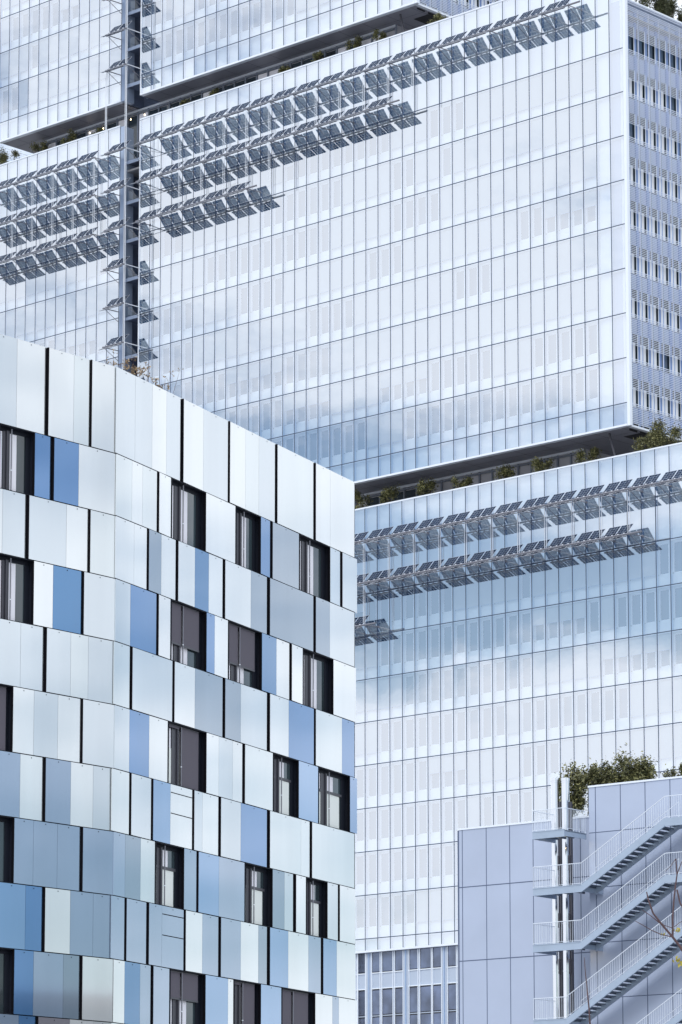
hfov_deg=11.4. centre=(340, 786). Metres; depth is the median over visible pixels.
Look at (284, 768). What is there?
window
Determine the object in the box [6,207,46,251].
solar awning
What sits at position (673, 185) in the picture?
louvred window
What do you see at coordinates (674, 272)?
louvred window
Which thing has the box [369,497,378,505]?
terrace window
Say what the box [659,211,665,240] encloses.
louvred window
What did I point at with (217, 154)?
solar awning
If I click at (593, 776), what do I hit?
roof tree
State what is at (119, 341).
solar awning
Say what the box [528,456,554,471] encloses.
terrace tree
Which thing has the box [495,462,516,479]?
terrace tree
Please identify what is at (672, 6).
terrace tree
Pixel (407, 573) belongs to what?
solar awning
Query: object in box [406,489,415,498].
terrace window
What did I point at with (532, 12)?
solar awning
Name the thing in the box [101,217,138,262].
solar awning
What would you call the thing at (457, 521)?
solar awning
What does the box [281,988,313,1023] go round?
window
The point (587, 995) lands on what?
sapling
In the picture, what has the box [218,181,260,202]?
solar awning
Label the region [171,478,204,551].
window
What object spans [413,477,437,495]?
terrace tree
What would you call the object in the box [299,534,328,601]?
window
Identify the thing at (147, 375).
dry shrub
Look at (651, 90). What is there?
louvred window
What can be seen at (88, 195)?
solar awning
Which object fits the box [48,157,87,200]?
solar awning
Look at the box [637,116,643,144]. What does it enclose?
louvred window
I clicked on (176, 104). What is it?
terrace window
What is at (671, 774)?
roof shrub
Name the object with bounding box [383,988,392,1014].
podium window
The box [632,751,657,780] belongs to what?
roof tree
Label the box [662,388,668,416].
louvred window
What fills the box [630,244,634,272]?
louvred window
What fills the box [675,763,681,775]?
roof shrub
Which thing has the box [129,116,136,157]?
terrace window
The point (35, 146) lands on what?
terrace tree
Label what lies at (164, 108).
terrace window
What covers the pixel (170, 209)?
solar awning
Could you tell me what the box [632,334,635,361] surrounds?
louvred window
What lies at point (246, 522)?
window
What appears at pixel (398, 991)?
podium window
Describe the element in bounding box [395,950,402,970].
podium window
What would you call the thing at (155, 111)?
terrace window
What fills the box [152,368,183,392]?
dry shrub
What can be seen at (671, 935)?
bare tree
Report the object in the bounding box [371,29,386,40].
terrace tree
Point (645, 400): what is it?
louvred window
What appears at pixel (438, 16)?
terrace tree
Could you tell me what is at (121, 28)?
solar awning
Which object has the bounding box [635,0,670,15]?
terrace tree
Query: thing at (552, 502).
solar awning
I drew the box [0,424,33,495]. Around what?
window
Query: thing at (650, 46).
louvred window
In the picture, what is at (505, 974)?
metal clad building
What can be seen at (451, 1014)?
podium window
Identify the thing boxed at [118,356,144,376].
dry shrub
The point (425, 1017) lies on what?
podium window
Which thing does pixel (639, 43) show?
louvred window
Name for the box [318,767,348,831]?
window
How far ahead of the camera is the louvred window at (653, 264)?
293.20 m
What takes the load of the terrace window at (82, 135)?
in the courthouse tower
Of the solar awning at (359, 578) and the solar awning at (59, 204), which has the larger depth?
the solar awning at (59, 204)
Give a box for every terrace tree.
[0,148,19,164]
[29,140,49,152]
[60,128,76,144]
[91,127,104,133]
[179,98,190,104]
[206,88,218,96]
[278,64,290,72]
[311,50,323,61]
[345,34,362,50]
[355,489,373,508]
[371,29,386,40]
[379,483,400,503]
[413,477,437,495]
[426,11,447,22]
[450,473,474,488]
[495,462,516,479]
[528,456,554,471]
[572,445,601,463]
[631,432,663,451]
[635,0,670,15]
[643,416,681,448]
[665,0,681,21]
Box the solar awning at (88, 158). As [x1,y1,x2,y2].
[70,150,108,195]
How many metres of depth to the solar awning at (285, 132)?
316.85 m
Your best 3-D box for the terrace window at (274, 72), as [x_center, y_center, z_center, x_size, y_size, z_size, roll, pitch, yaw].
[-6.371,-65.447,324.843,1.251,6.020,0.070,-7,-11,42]
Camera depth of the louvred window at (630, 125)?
292.74 m
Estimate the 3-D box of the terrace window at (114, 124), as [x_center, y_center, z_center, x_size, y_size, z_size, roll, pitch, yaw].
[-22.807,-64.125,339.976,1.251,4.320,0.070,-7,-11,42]
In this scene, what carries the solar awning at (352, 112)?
attached to the courthouse tower
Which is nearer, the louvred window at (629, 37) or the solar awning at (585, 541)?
the solar awning at (585, 541)
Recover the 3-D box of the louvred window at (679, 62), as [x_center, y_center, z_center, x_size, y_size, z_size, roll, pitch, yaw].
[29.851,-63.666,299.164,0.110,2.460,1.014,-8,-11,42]
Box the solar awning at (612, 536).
[596,524,643,547]
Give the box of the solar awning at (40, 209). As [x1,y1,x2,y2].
[29,200,66,245]
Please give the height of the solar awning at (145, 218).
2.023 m
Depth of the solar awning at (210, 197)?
322.30 m
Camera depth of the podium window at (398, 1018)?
298.33 m
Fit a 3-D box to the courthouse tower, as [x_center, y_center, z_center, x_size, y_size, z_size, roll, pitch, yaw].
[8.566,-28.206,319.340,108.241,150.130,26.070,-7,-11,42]
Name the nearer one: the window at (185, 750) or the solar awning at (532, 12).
the window at (185, 750)
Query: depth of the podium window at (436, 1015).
295.36 m
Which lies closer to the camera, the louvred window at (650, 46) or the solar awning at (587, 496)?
the solar awning at (587, 496)
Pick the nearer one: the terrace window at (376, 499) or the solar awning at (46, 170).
the terrace window at (376, 499)
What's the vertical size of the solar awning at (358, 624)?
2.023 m
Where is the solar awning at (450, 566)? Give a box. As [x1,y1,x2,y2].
[434,554,480,577]
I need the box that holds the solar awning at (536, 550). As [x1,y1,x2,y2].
[514,539,559,563]
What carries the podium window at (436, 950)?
in the courthouse tower
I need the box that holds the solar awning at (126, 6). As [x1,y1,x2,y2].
[102,0,140,27]
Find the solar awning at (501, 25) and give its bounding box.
[483,15,528,38]
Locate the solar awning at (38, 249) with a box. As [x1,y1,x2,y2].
[28,239,66,259]
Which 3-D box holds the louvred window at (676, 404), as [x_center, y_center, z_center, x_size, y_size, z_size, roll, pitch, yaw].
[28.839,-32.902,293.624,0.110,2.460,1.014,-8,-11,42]
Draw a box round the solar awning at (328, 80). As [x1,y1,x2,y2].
[312,71,353,116]
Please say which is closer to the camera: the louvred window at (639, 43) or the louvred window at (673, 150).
the louvred window at (639, 43)
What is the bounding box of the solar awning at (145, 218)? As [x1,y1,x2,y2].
[131,207,171,235]
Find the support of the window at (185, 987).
in the panelled building at (178, 779)
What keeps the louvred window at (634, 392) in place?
in the courthouse tower
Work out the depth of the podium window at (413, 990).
297.39 m
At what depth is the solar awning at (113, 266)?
330.55 m
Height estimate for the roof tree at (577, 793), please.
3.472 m
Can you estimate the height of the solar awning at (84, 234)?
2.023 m
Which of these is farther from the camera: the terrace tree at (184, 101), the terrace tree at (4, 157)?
the terrace tree at (4, 157)
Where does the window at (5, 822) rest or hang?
in the panelled building at (178, 779)
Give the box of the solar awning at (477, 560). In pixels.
[460,549,506,572]
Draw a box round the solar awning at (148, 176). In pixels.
[132,168,171,214]
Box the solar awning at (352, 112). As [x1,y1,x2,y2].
[335,103,377,126]
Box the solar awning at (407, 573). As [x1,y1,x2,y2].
[384,564,428,587]
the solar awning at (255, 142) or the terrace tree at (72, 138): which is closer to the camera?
the solar awning at (255, 142)
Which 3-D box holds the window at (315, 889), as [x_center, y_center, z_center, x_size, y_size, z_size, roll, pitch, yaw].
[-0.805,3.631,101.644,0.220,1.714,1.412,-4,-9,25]
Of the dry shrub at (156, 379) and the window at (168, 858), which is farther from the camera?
the dry shrub at (156, 379)
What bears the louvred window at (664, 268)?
in the courthouse tower
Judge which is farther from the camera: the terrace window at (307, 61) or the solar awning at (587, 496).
the terrace window at (307, 61)
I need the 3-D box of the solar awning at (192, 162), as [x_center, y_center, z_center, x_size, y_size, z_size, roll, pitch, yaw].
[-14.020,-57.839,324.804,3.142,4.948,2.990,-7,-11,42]
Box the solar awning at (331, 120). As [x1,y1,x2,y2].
[312,111,353,133]
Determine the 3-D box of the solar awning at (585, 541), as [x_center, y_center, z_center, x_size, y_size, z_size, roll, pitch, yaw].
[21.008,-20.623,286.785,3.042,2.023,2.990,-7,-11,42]
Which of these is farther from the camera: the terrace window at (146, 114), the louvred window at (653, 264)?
the terrace window at (146, 114)
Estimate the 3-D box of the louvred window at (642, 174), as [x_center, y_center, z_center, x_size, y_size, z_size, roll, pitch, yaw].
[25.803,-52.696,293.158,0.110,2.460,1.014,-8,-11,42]
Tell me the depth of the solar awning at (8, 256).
342.19 m
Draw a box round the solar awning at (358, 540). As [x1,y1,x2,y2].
[355,531,378,581]
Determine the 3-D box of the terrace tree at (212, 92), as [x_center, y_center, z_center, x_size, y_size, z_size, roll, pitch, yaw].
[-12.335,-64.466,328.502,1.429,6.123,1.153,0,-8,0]
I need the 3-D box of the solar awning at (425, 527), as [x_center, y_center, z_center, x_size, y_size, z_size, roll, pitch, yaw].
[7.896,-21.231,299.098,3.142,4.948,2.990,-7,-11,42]
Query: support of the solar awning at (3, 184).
attached to the courthouse tower
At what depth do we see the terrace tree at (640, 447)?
286.76 m
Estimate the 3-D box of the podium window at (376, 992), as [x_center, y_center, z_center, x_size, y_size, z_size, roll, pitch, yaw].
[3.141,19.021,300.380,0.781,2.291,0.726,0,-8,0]
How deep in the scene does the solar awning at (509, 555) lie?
292.67 m
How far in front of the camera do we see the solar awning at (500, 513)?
292.92 m
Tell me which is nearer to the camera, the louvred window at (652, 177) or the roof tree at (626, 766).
the roof tree at (626, 766)
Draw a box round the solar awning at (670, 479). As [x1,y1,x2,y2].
[652,469,681,486]
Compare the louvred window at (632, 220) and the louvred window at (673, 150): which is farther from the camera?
the louvred window at (673, 150)
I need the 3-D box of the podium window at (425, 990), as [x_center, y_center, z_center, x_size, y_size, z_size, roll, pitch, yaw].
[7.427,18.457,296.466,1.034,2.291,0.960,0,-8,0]
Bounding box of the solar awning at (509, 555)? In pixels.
[487,544,533,567]
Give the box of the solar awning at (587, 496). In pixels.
[567,485,614,537]
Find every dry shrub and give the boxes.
[106,349,117,365]
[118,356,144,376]
[139,362,151,381]
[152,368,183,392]
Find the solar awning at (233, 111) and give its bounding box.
[219,101,260,146]
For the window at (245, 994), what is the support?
in the panelled building at (178, 779)
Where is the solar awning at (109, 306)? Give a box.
[101,295,138,341]
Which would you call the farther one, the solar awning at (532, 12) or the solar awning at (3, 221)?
the solar awning at (3, 221)
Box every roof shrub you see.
[660,764,677,777]
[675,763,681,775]
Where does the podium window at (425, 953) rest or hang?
in the courthouse tower
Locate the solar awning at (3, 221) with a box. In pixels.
[0,213,26,257]
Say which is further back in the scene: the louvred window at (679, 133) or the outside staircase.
the louvred window at (679, 133)
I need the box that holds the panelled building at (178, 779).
[0,334,356,1023]
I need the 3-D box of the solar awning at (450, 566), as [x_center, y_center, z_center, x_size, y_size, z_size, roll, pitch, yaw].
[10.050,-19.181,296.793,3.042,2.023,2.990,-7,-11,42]
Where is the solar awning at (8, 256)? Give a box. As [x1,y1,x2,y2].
[0,251,25,271]
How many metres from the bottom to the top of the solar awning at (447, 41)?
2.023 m
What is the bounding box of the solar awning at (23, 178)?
[8,170,46,213]
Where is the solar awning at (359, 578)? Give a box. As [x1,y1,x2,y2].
[357,573,378,623]
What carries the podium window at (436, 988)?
in the courthouse tower
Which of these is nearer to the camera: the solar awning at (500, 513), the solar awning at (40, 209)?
the solar awning at (500, 513)
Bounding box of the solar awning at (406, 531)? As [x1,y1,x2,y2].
[383,521,428,572]
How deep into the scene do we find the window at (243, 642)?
98.50 m
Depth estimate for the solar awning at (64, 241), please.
336.27 m
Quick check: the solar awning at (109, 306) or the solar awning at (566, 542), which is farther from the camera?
the solar awning at (109, 306)
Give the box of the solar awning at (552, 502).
[540,490,586,523]
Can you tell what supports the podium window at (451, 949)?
in the courthouse tower
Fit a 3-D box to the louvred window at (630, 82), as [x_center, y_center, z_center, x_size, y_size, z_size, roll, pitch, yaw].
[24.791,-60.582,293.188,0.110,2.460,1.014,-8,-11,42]
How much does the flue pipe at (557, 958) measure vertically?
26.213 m
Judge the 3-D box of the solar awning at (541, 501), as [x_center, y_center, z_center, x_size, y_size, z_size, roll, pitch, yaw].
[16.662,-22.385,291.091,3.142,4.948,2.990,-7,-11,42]
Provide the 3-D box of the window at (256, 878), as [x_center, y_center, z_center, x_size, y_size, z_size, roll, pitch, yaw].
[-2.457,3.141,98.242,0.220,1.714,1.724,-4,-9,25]
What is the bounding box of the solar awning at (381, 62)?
[359,55,402,77]
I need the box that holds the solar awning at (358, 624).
[355,615,378,638]
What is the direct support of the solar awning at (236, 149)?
attached to the courthouse tower
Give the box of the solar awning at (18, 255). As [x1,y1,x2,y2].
[9,245,45,265]
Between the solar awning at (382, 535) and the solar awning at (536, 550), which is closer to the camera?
the solar awning at (536, 550)
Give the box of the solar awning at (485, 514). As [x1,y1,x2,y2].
[460,506,506,535]
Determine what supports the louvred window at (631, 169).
in the courthouse tower
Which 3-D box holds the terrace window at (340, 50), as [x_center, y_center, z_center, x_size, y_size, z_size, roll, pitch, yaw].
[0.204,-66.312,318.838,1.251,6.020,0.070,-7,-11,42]
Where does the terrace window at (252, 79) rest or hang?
in the courthouse tower
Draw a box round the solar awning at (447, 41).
[434,31,477,54]
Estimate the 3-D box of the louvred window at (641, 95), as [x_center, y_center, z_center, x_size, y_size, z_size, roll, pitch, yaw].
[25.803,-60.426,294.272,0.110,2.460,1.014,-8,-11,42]
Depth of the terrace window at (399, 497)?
309.68 m
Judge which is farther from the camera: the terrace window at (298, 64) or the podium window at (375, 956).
the terrace window at (298, 64)
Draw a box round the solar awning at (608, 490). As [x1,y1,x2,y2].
[596,479,642,521]
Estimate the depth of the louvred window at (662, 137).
295.94 m
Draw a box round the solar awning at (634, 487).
[623,473,671,497]
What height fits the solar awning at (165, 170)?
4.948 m
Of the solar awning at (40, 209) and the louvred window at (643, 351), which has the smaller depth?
the louvred window at (643, 351)
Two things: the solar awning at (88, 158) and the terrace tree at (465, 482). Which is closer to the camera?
the terrace tree at (465, 482)
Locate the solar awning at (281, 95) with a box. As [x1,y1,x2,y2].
[266,86,306,132]
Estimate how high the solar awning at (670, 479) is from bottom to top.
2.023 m
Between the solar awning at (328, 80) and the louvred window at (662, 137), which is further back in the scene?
the solar awning at (328, 80)
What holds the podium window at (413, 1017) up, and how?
in the courthouse tower
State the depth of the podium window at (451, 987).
294.42 m
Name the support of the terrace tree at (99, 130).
on the courthouse tower
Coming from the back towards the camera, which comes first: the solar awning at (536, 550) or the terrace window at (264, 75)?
the terrace window at (264, 75)
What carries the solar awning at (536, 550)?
attached to the courthouse tower
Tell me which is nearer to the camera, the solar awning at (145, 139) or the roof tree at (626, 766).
the roof tree at (626, 766)
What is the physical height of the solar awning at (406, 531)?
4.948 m
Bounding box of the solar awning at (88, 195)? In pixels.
[69,188,107,233]
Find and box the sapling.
[584,958,590,1023]
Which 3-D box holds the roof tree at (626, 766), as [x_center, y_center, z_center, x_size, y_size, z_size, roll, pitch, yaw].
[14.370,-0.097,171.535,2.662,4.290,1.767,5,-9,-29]
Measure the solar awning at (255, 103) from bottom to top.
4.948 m
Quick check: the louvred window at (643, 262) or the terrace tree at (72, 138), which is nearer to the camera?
the louvred window at (643, 262)
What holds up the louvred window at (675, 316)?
in the courthouse tower
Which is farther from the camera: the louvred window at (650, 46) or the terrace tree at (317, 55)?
the terrace tree at (317, 55)
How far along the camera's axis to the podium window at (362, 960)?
302.07 m
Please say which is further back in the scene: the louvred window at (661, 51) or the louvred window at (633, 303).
the louvred window at (661, 51)
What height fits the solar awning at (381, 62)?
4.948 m
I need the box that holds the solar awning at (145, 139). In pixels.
[132,130,171,170]
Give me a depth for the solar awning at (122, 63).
333.38 m
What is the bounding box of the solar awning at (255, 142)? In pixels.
[241,133,283,175]
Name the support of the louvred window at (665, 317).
in the courthouse tower
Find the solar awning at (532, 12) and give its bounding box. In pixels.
[511,6,554,29]
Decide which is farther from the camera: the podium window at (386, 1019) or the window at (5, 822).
the podium window at (386, 1019)
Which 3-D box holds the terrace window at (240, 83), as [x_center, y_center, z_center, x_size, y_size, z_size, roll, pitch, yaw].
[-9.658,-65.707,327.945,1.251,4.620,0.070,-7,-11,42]
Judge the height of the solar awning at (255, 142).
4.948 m
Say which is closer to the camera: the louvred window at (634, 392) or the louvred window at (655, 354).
the louvred window at (634, 392)
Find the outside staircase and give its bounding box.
[532,794,681,1023]
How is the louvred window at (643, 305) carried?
in the courthouse tower
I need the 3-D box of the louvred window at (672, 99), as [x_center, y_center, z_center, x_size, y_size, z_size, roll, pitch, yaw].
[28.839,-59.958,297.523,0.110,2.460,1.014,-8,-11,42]
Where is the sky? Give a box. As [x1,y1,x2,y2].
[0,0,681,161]
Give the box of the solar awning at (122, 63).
[100,57,140,152]
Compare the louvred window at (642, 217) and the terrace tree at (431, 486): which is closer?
the louvred window at (642, 217)
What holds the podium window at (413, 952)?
in the courthouse tower
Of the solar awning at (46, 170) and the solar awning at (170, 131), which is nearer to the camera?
the solar awning at (170, 131)
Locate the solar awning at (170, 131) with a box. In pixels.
[154,123,193,167]
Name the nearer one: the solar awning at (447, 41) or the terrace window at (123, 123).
the solar awning at (447, 41)
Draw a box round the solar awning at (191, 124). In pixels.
[175,115,215,160]
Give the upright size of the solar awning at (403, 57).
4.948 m
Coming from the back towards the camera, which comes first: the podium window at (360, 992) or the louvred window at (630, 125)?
the podium window at (360, 992)
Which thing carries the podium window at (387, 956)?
in the courthouse tower
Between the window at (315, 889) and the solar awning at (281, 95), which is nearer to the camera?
the window at (315, 889)
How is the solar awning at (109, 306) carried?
attached to the courthouse tower
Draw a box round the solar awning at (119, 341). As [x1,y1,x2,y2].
[96,334,137,369]
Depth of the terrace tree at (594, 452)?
291.88 m
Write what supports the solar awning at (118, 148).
attached to the courthouse tower
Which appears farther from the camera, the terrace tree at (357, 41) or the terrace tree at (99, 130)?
the terrace tree at (99, 130)
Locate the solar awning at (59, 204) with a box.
[48,194,87,235]
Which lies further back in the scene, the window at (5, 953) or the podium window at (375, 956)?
the podium window at (375, 956)
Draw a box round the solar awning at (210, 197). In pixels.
[198,187,237,209]
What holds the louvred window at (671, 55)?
in the courthouse tower
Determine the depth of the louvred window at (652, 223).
293.71 m
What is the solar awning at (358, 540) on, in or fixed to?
attached to the courthouse tower
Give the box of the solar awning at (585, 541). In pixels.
[568,529,615,552]
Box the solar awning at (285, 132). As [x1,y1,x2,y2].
[264,126,306,147]
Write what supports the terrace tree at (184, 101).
on the courthouse tower
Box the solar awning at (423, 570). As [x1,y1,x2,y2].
[411,559,454,582]
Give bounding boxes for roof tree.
[554,761,588,816]
[579,758,614,815]
[601,742,643,783]
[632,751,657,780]
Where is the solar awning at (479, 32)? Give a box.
[458,23,502,46]
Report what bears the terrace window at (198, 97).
in the courthouse tower
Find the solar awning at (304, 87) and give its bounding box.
[287,79,329,124]
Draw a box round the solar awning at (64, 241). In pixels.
[48,233,86,253]
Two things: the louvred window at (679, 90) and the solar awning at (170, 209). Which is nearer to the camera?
the louvred window at (679, 90)
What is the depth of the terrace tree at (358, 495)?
309.50 m
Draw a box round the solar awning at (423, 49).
[409,39,451,62]
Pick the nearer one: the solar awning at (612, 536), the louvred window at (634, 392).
the solar awning at (612, 536)
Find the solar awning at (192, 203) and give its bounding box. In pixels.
[176,194,215,215]
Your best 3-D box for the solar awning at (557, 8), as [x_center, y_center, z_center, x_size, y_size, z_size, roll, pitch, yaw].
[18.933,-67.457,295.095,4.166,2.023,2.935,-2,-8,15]
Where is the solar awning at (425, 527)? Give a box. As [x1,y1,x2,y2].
[408,516,454,567]
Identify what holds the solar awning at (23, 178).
attached to the courthouse tower
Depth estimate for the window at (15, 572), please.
89.03 m
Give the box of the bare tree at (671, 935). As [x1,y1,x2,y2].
[636,859,681,967]
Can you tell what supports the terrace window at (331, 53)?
in the courthouse tower
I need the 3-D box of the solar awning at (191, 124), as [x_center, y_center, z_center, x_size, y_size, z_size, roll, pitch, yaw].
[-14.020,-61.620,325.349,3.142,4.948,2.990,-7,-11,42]
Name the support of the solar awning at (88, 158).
attached to the courthouse tower
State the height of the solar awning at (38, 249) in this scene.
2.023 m
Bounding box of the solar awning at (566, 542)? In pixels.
[541,534,587,558]
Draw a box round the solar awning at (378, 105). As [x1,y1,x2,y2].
[360,96,402,118]
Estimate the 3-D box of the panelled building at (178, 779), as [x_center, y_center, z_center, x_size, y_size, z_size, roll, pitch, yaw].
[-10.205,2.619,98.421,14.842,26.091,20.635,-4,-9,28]
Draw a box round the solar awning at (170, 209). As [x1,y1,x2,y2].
[151,201,193,222]
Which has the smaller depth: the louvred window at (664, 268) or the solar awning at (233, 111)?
the louvred window at (664, 268)
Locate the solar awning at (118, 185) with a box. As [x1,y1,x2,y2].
[100,178,139,223]
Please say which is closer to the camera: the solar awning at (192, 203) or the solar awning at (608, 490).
the solar awning at (608, 490)
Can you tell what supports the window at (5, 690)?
in the panelled building at (178, 779)
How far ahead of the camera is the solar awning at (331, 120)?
312.78 m
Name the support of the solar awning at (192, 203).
attached to the courthouse tower
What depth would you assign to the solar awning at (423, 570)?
298.63 m
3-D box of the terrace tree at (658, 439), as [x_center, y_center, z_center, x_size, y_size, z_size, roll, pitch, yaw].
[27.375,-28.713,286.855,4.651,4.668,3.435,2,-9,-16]
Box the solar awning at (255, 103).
[241,94,283,139]
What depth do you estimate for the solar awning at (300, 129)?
314.82 m
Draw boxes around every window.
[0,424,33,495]
[0,553,32,624]
[0,684,13,751]
[0,816,12,883]
[0,948,12,1014]
[78,132,85,138]
[108,123,115,128]
[118,119,125,125]
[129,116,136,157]
[139,112,147,138]
[150,109,157,114]
[154,841,182,909]
[160,105,168,111]
[167,721,205,792]
[169,969,204,1023]
[170,599,205,671]
[171,102,178,107]
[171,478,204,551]
[192,95,200,100]
[225,84,233,90]
[228,621,260,690]
[233,979,258,1023]
[235,506,259,573]
[236,80,244,86]
[244,863,271,926]
[247,76,255,82]
[258,73,266,79]
[269,69,277,75]
[273,753,297,817]
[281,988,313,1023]
[292,62,300,68]
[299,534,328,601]
[302,648,332,714]
[303,58,312,64]
[305,877,325,938]
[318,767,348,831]
[326,50,335,56]
[338,47,346,53]
[358,953,364,973]
[358,990,364,1015]
[361,39,370,45]
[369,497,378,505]
[372,952,379,972]
[372,989,379,1015]
[372,1016,379,1023]
[383,951,391,971]
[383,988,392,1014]
[383,1015,392,1023]
[393,492,402,500]
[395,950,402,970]
[395,987,402,1013]
[395,1015,402,1023]
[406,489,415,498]
[409,949,417,969]
[410,986,417,1012]
[410,1014,417,1023]
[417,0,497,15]
[420,948,430,968]
[420,985,430,1011]
[421,1013,430,1023]
[433,947,440,967]
[433,984,440,1010]
[433,1012,440,1023]
[448,945,456,966]
[448,983,455,1009]
[448,1011,455,1023]
[628,26,631,54]
[628,69,632,96]
[629,113,633,140]
[629,156,633,184]
[630,200,634,228]
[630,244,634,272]
[631,289,635,317]
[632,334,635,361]
[632,378,636,406]
[636,29,642,57]
[637,74,643,101]
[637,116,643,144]
[638,160,644,188]
[638,203,644,232]
[639,248,645,276]
[639,292,645,320]
[640,336,646,365]
[641,381,647,409]
[647,35,653,62]
[647,77,653,105]
[648,120,654,149]
[648,164,654,192]
[649,208,655,236]
[650,252,656,280]
[650,296,656,324]
[651,340,657,368]
[651,384,657,413]
[657,38,663,66]
[658,82,664,109]
[658,125,664,153]
[659,168,665,196]
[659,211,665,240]
[660,255,666,284]
[661,299,667,328]
[661,343,667,372]
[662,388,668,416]
[668,44,673,70]
[668,86,674,114]
[669,129,675,157]
[669,172,675,200]
[670,215,676,244]
[671,259,677,287]
[671,303,677,331]
[672,347,678,375]
[672,391,678,419]
[678,48,681,74]
[679,90,681,116]
[679,133,681,159]
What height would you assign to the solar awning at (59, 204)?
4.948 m
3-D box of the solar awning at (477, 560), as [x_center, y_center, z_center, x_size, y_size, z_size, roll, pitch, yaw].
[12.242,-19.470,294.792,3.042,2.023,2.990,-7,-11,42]
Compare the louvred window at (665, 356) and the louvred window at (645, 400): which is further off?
the louvred window at (665, 356)
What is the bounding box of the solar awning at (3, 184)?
[0,177,26,219]
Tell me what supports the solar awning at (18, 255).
attached to the courthouse tower
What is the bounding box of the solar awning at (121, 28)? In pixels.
[102,21,140,66]
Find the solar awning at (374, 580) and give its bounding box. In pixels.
[358,569,403,591]
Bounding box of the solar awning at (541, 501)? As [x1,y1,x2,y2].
[514,495,559,547]
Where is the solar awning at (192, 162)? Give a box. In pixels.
[174,154,215,200]
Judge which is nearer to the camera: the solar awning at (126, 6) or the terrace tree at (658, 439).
the terrace tree at (658, 439)
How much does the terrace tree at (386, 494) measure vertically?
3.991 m
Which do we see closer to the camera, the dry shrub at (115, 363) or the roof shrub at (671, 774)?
the dry shrub at (115, 363)
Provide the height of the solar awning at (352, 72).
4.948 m
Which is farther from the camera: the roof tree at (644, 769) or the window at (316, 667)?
the roof tree at (644, 769)
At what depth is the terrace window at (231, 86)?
329.26 m
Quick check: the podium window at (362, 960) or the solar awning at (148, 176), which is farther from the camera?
the solar awning at (148, 176)
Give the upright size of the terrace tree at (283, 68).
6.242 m
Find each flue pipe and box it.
[550,778,562,1018]
[561,778,573,1017]
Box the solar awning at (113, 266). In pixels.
[100,256,138,302]
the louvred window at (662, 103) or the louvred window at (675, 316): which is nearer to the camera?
the louvred window at (675, 316)
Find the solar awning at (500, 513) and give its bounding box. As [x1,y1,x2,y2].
[488,501,532,552]
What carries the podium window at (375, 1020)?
in the courthouse tower
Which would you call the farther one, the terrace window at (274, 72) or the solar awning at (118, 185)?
the solar awning at (118, 185)
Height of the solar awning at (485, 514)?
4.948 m
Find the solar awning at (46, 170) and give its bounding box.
[26,164,67,198]
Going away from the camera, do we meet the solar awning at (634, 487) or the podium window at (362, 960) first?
the solar awning at (634, 487)
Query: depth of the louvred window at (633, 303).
290.50 m
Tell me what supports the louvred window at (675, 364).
in the courthouse tower
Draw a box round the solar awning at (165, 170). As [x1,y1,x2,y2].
[151,161,193,207]
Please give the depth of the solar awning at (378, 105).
308.73 m
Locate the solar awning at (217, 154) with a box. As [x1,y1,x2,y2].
[196,147,237,194]
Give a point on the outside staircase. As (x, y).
(553, 836)
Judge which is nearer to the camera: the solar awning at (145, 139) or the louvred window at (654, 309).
the louvred window at (654, 309)
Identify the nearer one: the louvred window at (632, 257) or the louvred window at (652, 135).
the louvred window at (632, 257)
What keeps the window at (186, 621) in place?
in the panelled building at (178, 779)
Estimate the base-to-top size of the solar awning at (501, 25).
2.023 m
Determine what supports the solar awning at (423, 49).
attached to the courthouse tower
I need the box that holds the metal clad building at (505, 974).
[457,776,681,1023]
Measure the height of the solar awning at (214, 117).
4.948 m
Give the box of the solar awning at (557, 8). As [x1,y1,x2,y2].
[536,0,581,21]
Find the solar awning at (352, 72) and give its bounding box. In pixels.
[334,63,377,109]
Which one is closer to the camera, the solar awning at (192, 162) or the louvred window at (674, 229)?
the louvred window at (674, 229)
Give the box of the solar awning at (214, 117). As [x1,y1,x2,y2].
[197,108,238,153]
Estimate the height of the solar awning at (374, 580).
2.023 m
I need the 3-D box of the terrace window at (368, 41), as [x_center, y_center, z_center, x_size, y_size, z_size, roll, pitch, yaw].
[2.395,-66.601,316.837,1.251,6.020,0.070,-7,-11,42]
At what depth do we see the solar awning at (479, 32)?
301.34 m
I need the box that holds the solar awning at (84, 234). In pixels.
[69,227,107,247]
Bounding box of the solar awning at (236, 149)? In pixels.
[219,140,260,187]
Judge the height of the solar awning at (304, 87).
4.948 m
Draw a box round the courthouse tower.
[0,0,681,1023]
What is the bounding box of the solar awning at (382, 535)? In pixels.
[360,526,403,549]
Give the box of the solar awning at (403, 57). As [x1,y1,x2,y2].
[384,48,426,96]
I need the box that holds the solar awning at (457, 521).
[434,511,479,562]
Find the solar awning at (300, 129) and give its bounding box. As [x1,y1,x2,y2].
[286,118,329,140]
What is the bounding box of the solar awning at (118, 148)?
[101,140,139,184]
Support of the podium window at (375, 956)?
in the courthouse tower
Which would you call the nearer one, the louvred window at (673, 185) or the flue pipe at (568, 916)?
the flue pipe at (568, 916)

